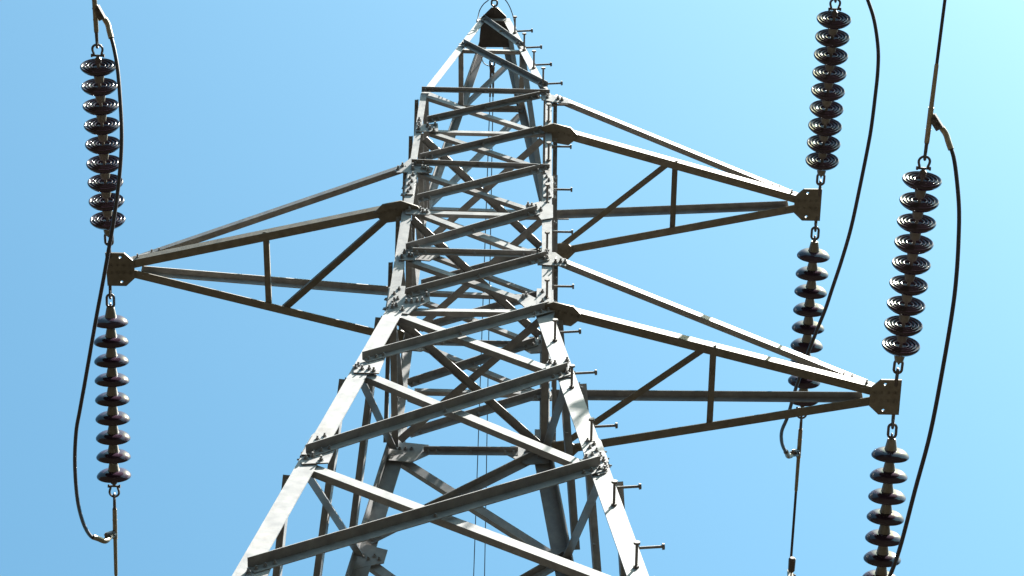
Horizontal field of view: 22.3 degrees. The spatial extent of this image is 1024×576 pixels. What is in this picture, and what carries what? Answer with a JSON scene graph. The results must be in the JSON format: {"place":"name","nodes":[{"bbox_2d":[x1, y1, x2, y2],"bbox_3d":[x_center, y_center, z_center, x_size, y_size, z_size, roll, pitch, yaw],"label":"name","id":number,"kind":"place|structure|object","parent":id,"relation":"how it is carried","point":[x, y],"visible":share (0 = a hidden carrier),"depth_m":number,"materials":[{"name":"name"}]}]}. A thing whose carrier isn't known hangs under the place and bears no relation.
{"place":"outdoors","nodes":[
{"label":"outdoors","id":0,"kind":"place"},
{"bbox_2d":[0,0,1023,575],"label":"sky","id":1,"kind":"structure","parent":0,"point":[234,110],"materials":[{"name":"blue"}]},
{"bbox_3d":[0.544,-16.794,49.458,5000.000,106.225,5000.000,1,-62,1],"label":"ground","id":2,"kind":"structure","parent":0,"visible":0},
{"bbox_2d":[105,7,901,575],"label":"transmission tower","id":3,"kind":"structure","parent":2,"relation":"on","point":[543,449],"depth_m":17.25,"materials":[{"name":"metal"}]},
{"bbox_2d":[80,44,125,257],"bbox_3d":[-2.830,-0.940,17.997,0.250,0.250,1.632,2,-62,1],"label":"insulator string","id":4,"kind":"object","parent":3,"relation":"attached to","point":[102,126],"visible":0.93,"depth_m":17.93,"materials":[{"name":"brown ceramic"}]},
{"bbox_2d":[92,0,98,48],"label":"conductor","id":5,"kind":"object","parent":4,"relation":"attached to","point":[95,21],"visible":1,"depth_m":17.53,"materials":[{"name":"metal"}]},
{"bbox_2d":[73,5,123,543],"bbox_3d":[-2.827,0.124,17.947,0.299,1.162,4.027,4,-62,-1],"label":"jumper cable","id":6,"kind":"object","parent":5,"relation":"hanging from","point":[112,534],"visible":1,"depth_m":17.47,"materials":[{"name":"rubber"}]},
{"bbox_2d":[94,284,130,497],"bbox_3d":[-2.881,0.743,18.718,0.250,0.250,1.642,2,-74,1],"label":"insulator string","id":7,"kind":"object","parent":3,"relation":"attached to","point":[112,398],"visible":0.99,"depth_m":18.67,"materials":[{"name":"brown ceramic"}]},
{"bbox_2d":[112,493,117,575],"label":"conductor","id":8,"kind":"object","parent":7,"relation":"attached to","point":[114,514],"visible":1,"depth_m":19.02,"materials":[{"name":"metal"}]},
{"bbox_2d":[489,60,494,72],"bbox_3d":[-0.170,-1.951,22.314,0.055,0.131,0.173,1,-62,1],"label":"tension clamp","id":9,"kind":"object","parent":3,"relation":"attached to","point":[492,69],"visible":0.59,"depth_m":22.30,"materials":[{"name":"grey metal"}]},
{"bbox_2d":[473,72,491,575],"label":"earth wire","id":10,"kind":"object","parent":9,"relation":"attached to","point":[481,339],"visible":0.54,"depth_m":23.25,"materials":[{"name":"grey metal"}]},
{"bbox_2d":[484,72,494,575],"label":"earth wire","id":11,"kind":"object","parent":9,"relation":"attached to","point":[488,331],"visible":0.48,"depth_m":23.05,"materials":[{"name":"grey metal"}]},
{"bbox_2d":[491,0,497,13],"bbox_3d":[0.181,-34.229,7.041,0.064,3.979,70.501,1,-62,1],"label":"clamp","id":12,"kind":"object","parent":3,"relation":"attached to","point":[493,6],"visible":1,"depth_m":22.12,"materials":[{"name":"metal"}]},
{"bbox_2d":[788,216,829,418],"bbox_3d":[2.259,0.234,19.763,0.250,0.250,1.662,2,-70,1],"label":"insulator string","id":13,"kind":"object","parent":3,"relation":"attached to","point":[811,273],"visible":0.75,"depth_m":19.65,"materials":[{"name":"brown ceramic"}]},
{"bbox_2d":[790,416,802,556],"bbox_3d":[1.268,32.799,35.404,0.037,3.158,70.633,2,-62,0],"label":"conductor","id":14,"kind":"object","parent":13,"relation":"attached to","point":[799,439],"visible":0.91,"depth_m":20.21,"materials":[{"name":"metal"}]},
{"bbox_2d":[787,556,795,575],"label":"vibration damper","id":15,"kind":"object","parent":14,"relation":"attached to","point":[791,564],"visible":1,"depth_m":20.35,"materials":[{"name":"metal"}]},
{"bbox_2d":[779,0,879,458],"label":"jumper cable","id":16,"kind":"object","parent":14,"relation":"attached to","point":[793,453],"visible":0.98,"depth_m":18.30,"materials":[{"name":"rubber"}]},
{"bbox_2d":[805,0,850,195],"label":"insulator string","id":17,"kind":"object","parent":3,"relation":"attached to","point":[825,126],"visible":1,"depth_m":18.89,"materials":[{"name":"brown ceramic"}]},
{"bbox_2d":[862,414,908,575],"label":"insulator string","id":18,"kind":"object","parent":3,"relation":"attached to","point":[885,516],"visible":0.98,"depth_m":17.13,"materials":[{"name":"brown ceramic"}]},
{"bbox_2d":[882,155,941,386],"bbox_3d":[2.537,-0.095,16.545,0.250,0.250,1.635,3,-64,0],"label":"insulator string","id":19,"kind":"object","parent":3,"relation":"attached to","point":[900,344],"visible":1,"depth_m":16.49,"materials":[{"name":"brown ceramic"}]},
{"bbox_2d":[923,0,946,160],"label":"conductor","id":20,"kind":"object","parent":19,"relation":"attached to","point":[930,111],"visible":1,"depth_m":15.97,"materials":[{"name":"metal"}]},
{"bbox_2d":[888,113,960,575],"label":"jumper cable","id":21,"kind":"object","parent":20,"relation":"attached to","point":[936,123],"visible":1,"depth_m":15.94,"materials":[{"name":"rubber"}]}
]}

